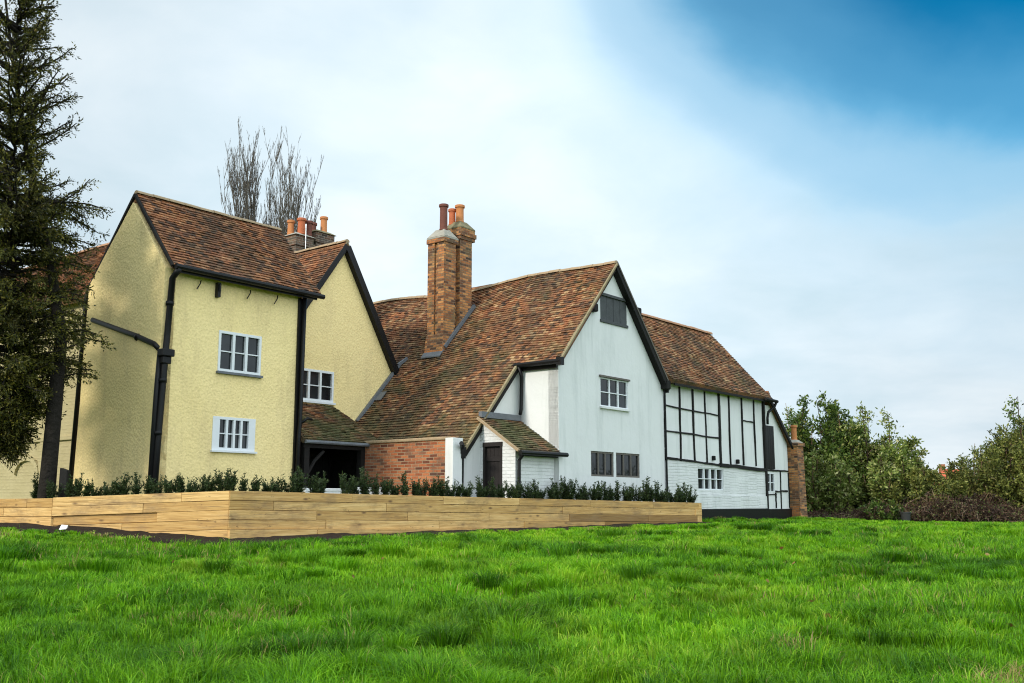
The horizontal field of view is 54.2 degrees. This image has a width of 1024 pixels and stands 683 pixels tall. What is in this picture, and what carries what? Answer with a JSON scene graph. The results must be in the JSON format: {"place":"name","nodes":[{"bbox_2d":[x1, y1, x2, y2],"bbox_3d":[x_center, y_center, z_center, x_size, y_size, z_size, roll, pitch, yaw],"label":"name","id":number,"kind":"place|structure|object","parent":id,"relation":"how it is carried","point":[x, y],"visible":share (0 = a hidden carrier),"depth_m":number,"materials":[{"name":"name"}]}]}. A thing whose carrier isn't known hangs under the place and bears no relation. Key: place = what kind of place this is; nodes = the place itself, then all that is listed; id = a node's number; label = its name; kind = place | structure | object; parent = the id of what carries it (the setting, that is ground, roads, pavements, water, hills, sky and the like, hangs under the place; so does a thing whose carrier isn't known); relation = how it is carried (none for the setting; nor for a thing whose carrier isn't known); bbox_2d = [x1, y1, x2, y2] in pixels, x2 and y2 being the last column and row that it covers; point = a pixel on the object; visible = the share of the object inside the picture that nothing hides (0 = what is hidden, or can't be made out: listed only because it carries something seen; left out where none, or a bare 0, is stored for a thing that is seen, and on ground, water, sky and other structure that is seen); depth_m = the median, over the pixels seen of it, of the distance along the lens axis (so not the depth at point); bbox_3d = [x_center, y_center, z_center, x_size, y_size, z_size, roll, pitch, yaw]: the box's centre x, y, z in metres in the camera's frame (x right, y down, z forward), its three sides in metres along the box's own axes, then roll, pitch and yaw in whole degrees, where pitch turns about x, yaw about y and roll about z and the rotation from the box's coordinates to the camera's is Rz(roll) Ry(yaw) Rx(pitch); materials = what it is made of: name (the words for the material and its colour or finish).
{"place":"outdoors","nodes":[
{"label":"outdoors","id":0,"kind":"place"},
{"bbox_2d":[0,500,660,530],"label":"soil","id":1,"kind":"structure","parent":0,"point":[217,510],"depth_m":18.58,"materials":[{"name":"brown soil"}]},
{"bbox_2d":[30,472,38,498],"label":"yew sapling","id":2,"kind":"object","parent":1,"relation":"on","point":[33,493],"visible":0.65,"depth_m":17.82,"materials":[{"name":"green plant"}]},
{"bbox_2d":[45,478,65,497],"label":"yew sapling","id":3,"kind":"object","parent":1,"relation":"on","point":[49,489],"visible":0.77,"depth_m":17.52,"materials":[{"name":"green plant"}]},
{"bbox_2d":[64,480,76,496],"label":"yew sapling","id":4,"kind":"object","parent":1,"relation":"on","point":[68,492],"visible":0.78,"depth_m":17.31,"materials":[{"name":"green plant"}]},
{"bbox_2d":[68,473,84,496],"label":"yew sapling","id":5,"kind":"object","parent":1,"relation":"on","point":[76,491],"visible":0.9,"depth_m":17.29,"materials":[{"name":"green plant"}]},
{"bbox_2d":[80,479,92,495],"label":"yew sapling","id":6,"kind":"object","parent":1,"relation":"on","point":[86,491],"visible":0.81,"depth_m":17.17,"materials":[{"name":"green plant"}]},
{"bbox_2d":[88,478,105,495],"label":"yew sapling","id":7,"kind":"object","parent":1,"relation":"on","point":[94,493],"visible":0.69,"depth_m":17.20,"materials":[{"name":"green plant"}]},
{"bbox_2d":[100,481,114,495],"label":"yew sapling","id":8,"kind":"object","parent":1,"relation":"on","point":[106,491],"visible":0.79,"depth_m":17.11,"materials":[{"name":"green plant"}]},
{"bbox_2d":[109,477,121,504],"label":"yew sapling","id":9,"kind":"object","parent":1,"relation":"on","point":[116,490],"visible":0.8,"depth_m":17.13,"materials":[{"name":"green plant"}]},
{"bbox_2d":[117,472,131,494],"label":"yew sapling","id":10,"kind":"object","parent":1,"relation":"on","point":[124,488],"visible":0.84,"depth_m":17.09,"materials":[{"name":"green plant"}]},
{"bbox_2d":[129,472,144,494],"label":"yew sapling","id":11,"kind":"object","parent":1,"relation":"on","point":[136,489],"visible":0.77,"depth_m":17.11,"materials":[{"name":"green plant"}]},
{"bbox_2d":[143,475,152,493],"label":"yew sapling","id":12,"kind":"object","parent":1,"relation":"on","point":[148,487],"visible":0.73,"depth_m":17.03,"materials":[{"name":"green plant"}]},
{"bbox_2d":[149,474,164,493],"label":"yew sapling","id":13,"kind":"object","parent":1,"relation":"on","point":[156,489],"visible":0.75,"depth_m":16.94,"materials":[{"name":"green plant"}]},
{"bbox_2d":[162,475,176,492],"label":"yew sapling","id":14,"kind":"object","parent":1,"relation":"on","point":[167,487],"visible":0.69,"depth_m":16.93,"materials":[{"name":"green plant"}]},
{"bbox_2d":[172,472,185,492],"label":"yew sapling","id":15,"kind":"object","parent":1,"relation":"on","point":[179,487],"visible":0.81,"depth_m":16.92,"materials":[{"name":"green plant"}]},
{"bbox_2d":[186,477,198,491],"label":"yew sapling","id":16,"kind":"object","parent":1,"relation":"on","point":[189,487],"visible":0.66,"depth_m":16.89,"materials":[{"name":"green plant"}]},
{"bbox_2d":[188,473,210,501],"bbox_3d":[-5.250,2.454,16.884,0.307,0.509,0.329,-4,-10,25],"label":"yew sapling","id":17,"kind":"object","parent":1,"relation":"on","point":[196,489],"visible":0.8,"depth_m":16.84,"materials":[{"name":"green plant"}]},
{"bbox_2d":[203,473,219,491],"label":"yew sapling","id":18,"kind":"object","parent":1,"relation":"on","point":[211,485],"visible":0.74,"depth_m":16.81,"materials":[{"name":"green plant"}]},
{"bbox_2d":[213,469,223,500],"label":"yew sapling","id":19,"kind":"object","parent":1,"relation":"on","point":[219,487],"visible":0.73,"depth_m":16.84,"materials":[{"name":"green plant"}]},
{"bbox_2d":[221,470,238,500],"bbox_3d":[-4.724,2.405,16.801,0.300,0.565,0.324,5,-10,-26],"label":"yew sapling","id":20,"kind":"object","parent":1,"relation":"on","point":[227,483],"visible":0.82,"depth_m":16.75,"materials":[{"name":"green plant"}]},
{"bbox_2d":[237,472,248,500],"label":"yew sapling","id":21,"kind":"object","parent":1,"relation":"on","point":[243,487],"visible":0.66,"depth_m":16.98,"materials":[{"name":"green plant"}]},
{"bbox_2d":[249,474,261,491],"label":"yew sapling","id":22,"kind":"object","parent":1,"relation":"on","point":[255,485],"visible":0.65,"depth_m":17.07,"materials":[{"name":"green plant"}]},
{"bbox_2d":[260,475,276,491],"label":"yew sapling","id":23,"kind":"object","parent":1,"relation":"on","point":[267,488],"visible":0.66,"depth_m":17.26,"materials":[{"name":"green plant"}]},
{"bbox_2d":[270,476,285,491],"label":"yew sapling","id":24,"kind":"object","parent":1,"relation":"on","point":[278,487],"visible":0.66,"depth_m":17.46,"materials":[{"name":"green plant"}]},
{"bbox_2d":[278,470,302,501],"bbox_3d":[-3.882,2.544,17.619,0.357,0.583,0.385,-5,-11,30],"label":"yew sapling","id":25,"kind":"object","parent":1,"relation":"on","point":[295,477],"visible":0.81,"depth_m":17.59,"materials":[{"name":"green plant"}]},
{"bbox_2d":[290,465,306,501],"bbox_3d":[-3.775,2.511,17.695,0.304,0.678,0.310,-8,-11,29],"label":"yew sapling","id":26,"kind":"object","parent":1,"relation":"on","point":[301,489],"visible":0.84,"depth_m":17.68,"materials":[{"name":"green plant"}]},
{"bbox_2d":[305,472,319,492],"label":"yew sapling","id":27,"kind":"object","parent":1,"relation":"on","point":[314,485],"visible":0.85,"depth_m":17.84,"materials":[{"name":"green plant"}]},
{"bbox_2d":[311,471,328,492],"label":"yew sapling","id":28,"kind":"object","parent":1,"relation":"on","point":[322,488],"visible":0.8,"depth_m":18.09,"materials":[{"name":"green plant"}]},
{"bbox_2d":[339,471,357,502],"bbox_3d":[-3.004,2.662,18.329,0.380,0.615,0.341,2,-9,-12],"label":"yew sapling","id":29,"kind":"object","parent":1,"relation":"on","point":[344,485],"visible":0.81,"depth_m":18.27,"materials":[{"name":"green plant"}]},
{"bbox_2d":[358,467,373,493],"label":"yew sapling","id":30,"kind":"object","parent":1,"relation":"on","point":[364,486],"visible":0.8,"depth_m":18.66,"materials":[{"name":"green plant"}]},
{"bbox_2d":[368,474,380,494],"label":"yew sapling","id":31,"kind":"object","parent":1,"relation":"on","point":[375,488],"visible":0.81,"depth_m":18.77,"materials":[{"name":"green plant"}]},
{"bbox_2d":[379,477,390,494],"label":"yew sapling","id":32,"kind":"object","parent":1,"relation":"on","point":[385,489],"visible":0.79,"depth_m":18.90,"materials":[{"name":"green plant"}]},
{"bbox_2d":[389,478,401,503],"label":"yew sapling","id":33,"kind":"object","parent":1,"relation":"on","point":[394,490],"visible":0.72,"depth_m":19.10,"materials":[{"name":"green plant"}]},
{"bbox_2d":[397,471,410,494],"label":"yew sapling","id":34,"kind":"object","parent":1,"relation":"on","point":[404,489],"visible":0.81,"depth_m":19.20,"materials":[{"name":"green plant"}]},
{"bbox_2d":[410,478,423,495],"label":"yew sapling","id":35,"kind":"object","parent":1,"relation":"on","point":[415,491],"visible":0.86,"depth_m":19.38,"materials":[{"name":"green plant"}]},
{"bbox_2d":[416,477,428,495],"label":"yew sapling","id":36,"kind":"object","parent":1,"relation":"on","point":[424,490],"visible":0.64,"depth_m":19.55,"materials":[{"name":"green plant"}]},
{"bbox_2d":[427,478,442,495],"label":"yew sapling","id":37,"kind":"object","parent":1,"relation":"on","point":[433,489],"visible":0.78,"depth_m":19.66,"materials":[{"name":"green plant"}]},
{"bbox_2d":[436,475,450,495],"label":"yew sapling","id":38,"kind":"object","parent":1,"relation":"on","point":[443,490],"visible":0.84,"depth_m":19.86,"materials":[{"name":"green plant"}]},
{"bbox_2d":[444,480,457,504],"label":"yew sapling","id":39,"kind":"object","parent":1,"relation":"on","point":[450,492],"visible":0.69,"depth_m":20.11,"materials":[{"name":"green plant"}]},
{"bbox_2d":[455,481,463,504],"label":"yew sapling","id":40,"kind":"object","parent":1,"relation":"on","point":[459,490],"visible":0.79,"depth_m":20.20,"materials":[{"name":"green plant"}]},
{"bbox_2d":[462,481,475,496],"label":"yew sapling","id":41,"kind":"object","parent":1,"relation":"on","point":[467,492],"visible":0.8,"depth_m":20.27,"materials":[{"name":"green plant"}]},
{"bbox_2d":[474,477,485,496],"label":"yew sapling","id":42,"kind":"object","parent":1,"relation":"on","point":[479,492],"visible":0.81,"depth_m":20.41,"materials":[{"name":"green plant"}]},
{"bbox_2d":[488,476,498,497],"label":"yew sapling","id":43,"kind":"object","parent":1,"relation":"on","point":[493,492],"visible":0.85,"depth_m":20.78,"materials":[{"name":"green plant"}]},
{"bbox_2d":[495,483,507,505],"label":"yew sapling","id":44,"kind":"object","parent":1,"relation":"on","point":[501,493],"visible":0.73,"depth_m":20.93,"materials":[{"name":"green plant"}]},
{"bbox_2d":[504,476,520,505],"bbox_3d":[0.000,3.161,21.126,0.406,0.644,0.277,-1,-9,4],"label":"yew sapling","id":45,"kind":"object","parent":1,"relation":"on","point":[514,494],"visible":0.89,"depth_m":21.09,"materials":[{"name":"green plant"}]},
{"bbox_2d":[522,482,534,498],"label":"yew sapling","id":46,"kind":"object","parent":1,"relation":"on","point":[529,493],"visible":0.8,"depth_m":21.35,"materials":[{"name":"green plant"}]},
{"bbox_2d":[529,479,540,498],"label":"yew sapling","id":47,"kind":"object","parent":1,"relation":"on","point":[535,495],"visible":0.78,"depth_m":21.57,"materials":[{"name":"green plant"}]},
{"bbox_2d":[546,485,555,506],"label":"yew sapling","id":48,"kind":"object","parent":1,"relation":"on","point":[550,494],"visible":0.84,"depth_m":21.80,"materials":[{"name":"green plant"}]},
{"bbox_2d":[549,477,563,506],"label":"yew sapling","id":49,"kind":"object","parent":1,"relation":"on","point":[557,491],"visible":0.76,"depth_m":21.97,"materials":[{"name":"green plant"}]},
{"bbox_2d":[559,475,571,499],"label":"yew sapling","id":50,"kind":"object","parent":1,"relation":"on","point":[565,494],"visible":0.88,"depth_m":22.12,"materials":[{"name":"green plant"}]},
{"bbox_2d":[561,479,577,499],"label":"yew sapling","id":51,"kind":"object","parent":1,"relation":"on","point":[573,492],"visible":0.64,"depth_m":22.27,"materials":[{"name":"green plant"}]},
{"bbox_2d":[577,482,591,499],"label":"yew sapling","id":52,"kind":"object","parent":1,"relation":"on","point":[586,496],"visible":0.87,"depth_m":22.56,"materials":[{"name":"green plant"}]},
{"bbox_2d":[590,482,598,499],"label":"yew sapling","id":53,"kind":"object","parent":1,"relation":"on","point":[593,494],"visible":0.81,"depth_m":22.69,"materials":[{"name":"green plant"}]},
{"bbox_2d":[596,480,604,499],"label":"yew sapling","id":54,"kind":"object","parent":1,"relation":"on","point":[600,494],"visible":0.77,"depth_m":22.86,"materials":[{"name":"green plant"}]},
{"bbox_2d":[602,481,611,507],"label":"yew sapling","id":55,"kind":"object","parent":1,"relation":"on","point":[606,496],"visible":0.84,"depth_m":23.06,"materials":[{"name":"green plant"}]},
{"bbox_2d":[614,480,621,507],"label":"yew sapling","id":56,"kind":"object","parent":1,"relation":"on","point":[617,492],"visible":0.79,"depth_m":23.42,"materials":[{"name":"green plant"}]},
{"bbox_2d":[621,486,632,500],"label":"yew sapling","id":57,"kind":"object","parent":1,"relation":"on","point":[626,496],"visible":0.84,"depth_m":23.50,"materials":[{"name":"green plant"}]},
{"bbox_2d":[629,484,642,500],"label":"yew sapling","id":58,"kind":"object","parent":1,"relation":"on","point":[637,496],"visible":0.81,"depth_m":23.79,"materials":[{"name":"green plant"}]},
{"bbox_2d":[638,476,651,501],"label":"yew sapling","id":59,"kind":"object","parent":1,"relation":"on","point":[645,494],"visible":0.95,"depth_m":23.93,"materials":[{"name":"green plant"}]},
{"bbox_2d":[652,481,662,508],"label":"yew sapling","id":60,"kind":"object","parent":1,"relation":"on","point":[657,496],"visible":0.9,"depth_m":24.34,"materials":[{"name":"green plant"}]},
{"bbox_2d":[667,487,677,501],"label":"yew sapling","id":61,"kind":"object","parent":1,"relation":"on","point":[673,499],"visible":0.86,"depth_m":24.74,"materials":[{"name":"green plant"}]},
{"bbox_2d":[676,482,691,502],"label":"yew sapling","id":62,"kind":"object","parent":1,"relation":"on","point":[687,495],"visible":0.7,"depth_m":25.09,"materials":[{"name":"green plant"}]},
{"bbox_2d":[0,522,707,544],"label":"earth","id":63,"kind":"structure","parent":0,"point":[162,537],"depth_m":16.61,"materials":[{"name":"soil"}]},
{"bbox_2d":[0,510,1023,682],"bbox_3d":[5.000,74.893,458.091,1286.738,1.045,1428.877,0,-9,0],"label":"ground","id":64,"kind":"structure","parent":0,"point":[489,591],"depth_m":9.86,"materials":[{"name":"green plant"}]},
{"bbox_2d":[0,242,109,498],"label":"wing","id":65,"kind":"structure","parent":64,"relation":"on","point":[17,483],"depth_m":22.56,"materials":[{"name":"beige paint"}]},
{"bbox_2d":[0,0,116,507],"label":"yew tree","id":66,"kind":"object","parent":64,"relation":"on","point":[25,392],"visible":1,"depth_m":18.19,"materials":[{"name":"green plant"}]},
{"bbox_2d":[58,468,70,506],"bbox_3d":[-7.975,2.957,17.735,0.150,1.416,0.140,0,-9,0],"label":"wooden post","id":67,"kind":"object","parent":64,"relation":"on","point":[64,476],"visible":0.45,"depth_m":17.75,"materials":[{"name":"grey wood"}]},
{"bbox_2d":[69,190,407,496],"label":"yellow house","id":68,"kind":"structure","parent":64,"relation":"on","point":[250,348],"depth_m":20.59,"materials":[{"name":"yellow paint"}]},
{"bbox_2d":[210,416,256,453],"bbox_3d":[-5.623,1.894,20.224,0.130,0.710,1.090,-7,-12,38],"label":"window","id":69,"kind":"structure","parent":68,"relation":"in","point":[229,434],"depth_m":20.23,"materials":[{"name":"white paint"}]},
{"bbox_2d":[216,330,262,377],"bbox_3d":[-5.585,0.267,20.534,0.130,0.880,1.110,-7,-12,38],"label":"window","id":70,"kind":"structure","parent":68,"relation":"in","point":[239,354],"depth_m":20.57,"materials":[{"name":"white paint"}]},
{"bbox_2d":[303,368,335,404],"bbox_3d":[-4.722,1.075,23.937,0.130,0.810,1.240,-7,-12,38],"label":"window","id":71,"kind":"structure","parent":68,"relation":"in","point":[318,388],"depth_m":24.06,"materials":[{"name":"white paint"}]},
{"bbox_2d":[217,118,284,226],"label":"bare poplar","id":72,"kind":"object","parent":64,"relation":"on","point":[249,209],"visible":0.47,"depth_m":60.04,"materials":[{"name":"grey plant"}]},
{"bbox_2d":[266,130,321,235],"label":"bare poplar","id":73,"kind":"object","parent":64,"relation":"on","point":[291,205],"visible":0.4,"depth_m":58.68,"materials":[{"name":"grey plant"}]},
{"bbox_2d":[304,487,388,494],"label":"wall","id":74,"kind":"structure","parent":64,"relation":"on","point":[334,490],"depth_m":20.74,"materials":[{"name":"white paint"}]},
{"bbox_2d":[0,491,701,538],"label":"timber planter","id":75,"kind":"object","parent":64,"relation":"on","point":[316,513],"visible":0.8,"depth_m":17.71,"materials":[{"name":"brown wood"}]},
{"bbox_2d":[365,437,462,512],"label":"brick wall","id":76,"kind":"structure","parent":64,"relation":"on","point":[429,458],"depth_m":21.81,"materials":[{"name":"brown brick"}]},
{"bbox_2d":[356,203,670,521],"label":"white house","id":77,"kind":"structure","parent":64,"relation":"on","point":[566,360],"depth_m":24.60,"materials":[{"name":"ceramic"}]},
{"bbox_2d":[591,451,612,476],"bbox_3d":[2.120,2.917,23.799,0.050,0.590,0.980,-7,-12,38],"label":"window","id":78,"kind":"structure","parent":77,"relation":"in","point":[601,462],"depth_m":23.83,"materials":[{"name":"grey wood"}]},
{"bbox_2d":[600,377,630,411],"bbox_3d":[2.508,1.298,24.473,0.130,0.760,1.300,-7,-12,38],"label":"window","id":79,"kind":"structure","parent":77,"relation":"in","point":[613,393],"depth_m":24.52,"materials":[{"name":"white paint"}]},
{"bbox_2d":[616,453,638,477],"bbox_3d":[2.828,3.058,24.675,0.050,0.590,1.090,-7,-12,38],"label":"window","id":80,"kind":"structure","parent":77,"relation":"in","point":[627,465],"depth_m":24.72,"materials":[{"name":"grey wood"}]},
{"bbox_2d":[27,521,1014,634],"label":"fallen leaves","id":81,"kind":"object","parent":64,"relation":"on","point":[767,580],"visible":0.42,"depth_m":10.87,"materials":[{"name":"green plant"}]},
{"bbox_2d":[476,411,568,513],"bbox_3d":[0.235,3.062,22.095,1.306,3.000,1.705,-7,-12,38],"label":"lean to shed","id":82,"kind":"object","parent":64,"relation":"on","point":[513,448],"visible":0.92,"depth_m":21.87,"materials":[{"name":"white paint"}]},
{"bbox_2d":[483,442,502,505],"bbox_3d":[-0.387,3.246,21.700,0.550,2.110,0.145,-7,-12,38],"label":"door","id":83,"kind":"structure","parent":82,"relation":"in","point":[492,451],"depth_m":21.81,"materials":[{"name":"brown wood"}]},
{"bbox_2d":[641,313,807,519],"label":"timber framed barn","id":84,"kind":"structure","parent":64,"relation":"on","point":[732,448],"depth_m":29.23,"materials":[{"name":"white paint"}]},
{"bbox_2d":[698,468,722,489],"bbox_3d":[5.517,3.842,27.928,0.084,0.600,1.500,-7,-12,38],"label":"window","id":85,"kind":"structure","parent":84,"relation":"in","point":[708,478],"depth_m":27.92,"materials":[{"name":"white paint"}]},
{"bbox_2d":[766,425,774,468],"bbox_3d":[8.016,3.296,31.137,0.070,1.340,0.573,-7,-12,38],"label":"hatch door","id":86,"kind":"structure","parent":84,"relation":"in","point":[769,429],"depth_m":31.11,"materials":[{"name":"black paint"}]},
{"bbox_2d":[768,473,774,491],"bbox_3d":[7.992,4.372,30.993,0.055,0.590,0.570,-7,-12,38],"label":"window","id":87,"kind":"structure","parent":84,"relation":"in","point":[771,484],"depth_m":31.07,"materials":[{"name":"white paint"}]},
{"bbox_2d":[784,390,870,512],"bbox_3d":[12.277,4.444,38.595,3.516,5.093,3.609,0,-9,0],"label":"bushy tree","id":88,"kind":"object","parent":64,"relation":"on","point":[829,430],"visible":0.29,"depth_m":38.18,"materials":[{"name":"green plant"}]},
{"bbox_2d":[804,447,860,512],"bbox_3d":[11.492,5.148,35.821,2.321,2.768,2.770,0,-9,0],"label":"shrub","id":89,"kind":"object","parent":64,"relation":"on","point":[833,483],"visible":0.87,"depth_m":35.31,"materials":[{"name":"green plant"}]},
{"bbox_2d":[823,401,903,486],"bbox_3d":[13.515,4.622,38.298,3.207,4.678,3.000,0,-9,0],"label":"loose tree","id":90,"kind":"object","parent":64,"relation":"on","point":[866,437],"visible":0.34,"depth_m":37.69,"materials":[{"name":"green plant"}]},
{"bbox_2d":[828,452,898,509],"bbox_3d":[12.868,5.446,37.113,3.186,2.653,3.180,0,-9,0],"label":"shrub","id":91,"kind":"object","parent":64,"relation":"on","point":[862,470],"visible":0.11,"depth_m":36.75,"materials":[{"name":"green plant"}]},
{"bbox_2d":[836,439,915,508],"bbox_3d":[13.418,5.187,37.072,4.020,3.184,3.365,8,-12,-41],"label":"shrub","id":92,"kind":"object","parent":64,"relation":"on","point":[891,468],"visible":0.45,"depth_m":36.02,"materials":[{"name":"green plant"}]},
{"bbox_2d":[857,499,904,520],"bbox_3d":[12.413,5.738,33.707,1.328,0.962,1.578,0,-9,0],"label":"shrub","id":93,"kind":"object","parent":64,"relation":"on","point":[895,510],"visible":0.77,"depth_m":33.34,"materials":[{"name":"green plant"}]},
{"bbox_2d":[863,432,928,489],"bbox_3d":[14.349,5.143,37.769,2.780,3.507,2.783,-4,-10,21],"label":"shrub","id":94,"kind":"object","parent":64,"relation":"on","point":[913,455],"visible":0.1,"depth_m":37.40,"materials":[{"name":"green plant"}]},
{"bbox_2d":[900,512,910,520],"bbox_3d":[13.036,5.836,33.093,0.350,0.380,0.345,0,-9,0],"label":"bucket","id":95,"kind":"object","parent":64,"relation":"on","point":[905,516],"visible":0.73,"depth_m":32.98,"materials":[{"name":"grey plastic"}]},
{"bbox_2d":[807,488,1023,522],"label":"undergrowth","id":96,"kind":"object","parent":64,"relation":"on","point":[976,509],"visible":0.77,"depth_m":33.79,"materials":[{"name":"brown plant"}]},
{"bbox_2d":[862,465,968,520],"bbox_3d":[14.398,5.474,35.986,3.550,2.297,3.675,0,-9,0],"label":"shrub","id":97,"kind":"object","parent":64,"relation":"on","point":[934,480],"visible":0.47,"depth_m":35.17,"materials":[{"name":"green plant"}]},
{"bbox_2d":[943,443,1021,504],"bbox_3d":[17.978,5.216,37.171,3.640,3.248,3.663,0,-9,0],"label":"shrub","id":98,"kind":"object","parent":64,"relation":"on","point":[963,473],"visible":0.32,"depth_m":36.55,"materials":[{"name":"green plant"}]},
{"bbox_2d":[957,444,1007,491],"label":"shrub","id":99,"kind":"object","parent":64,"relation":"on","point":[974,452],"visible":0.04,"depth_m":41.01,"materials":[{"name":"green plant"}]},
{"bbox_2d":[968,417,1023,509],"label":"shrub","id":100,"kind":"object","parent":64,"relation":"on","point":[1012,445],"visible":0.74,"depth_m":35.65,"materials":[{"name":"green plant"}]},
{"bbox_2d":[986,395,1023,460],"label":"tree","id":101,"kind":"object","parent":64,"relation":"on","point":[1015,404],"visible":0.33,"depth_m":36.48,"materials":[{"name":"green plant"}]},
{"bbox_2d":[0,0,1023,471],"label":"sky","id":102,"kind":"structure","parent":0,"point":[831,192],"materials":[{"name":"white"}]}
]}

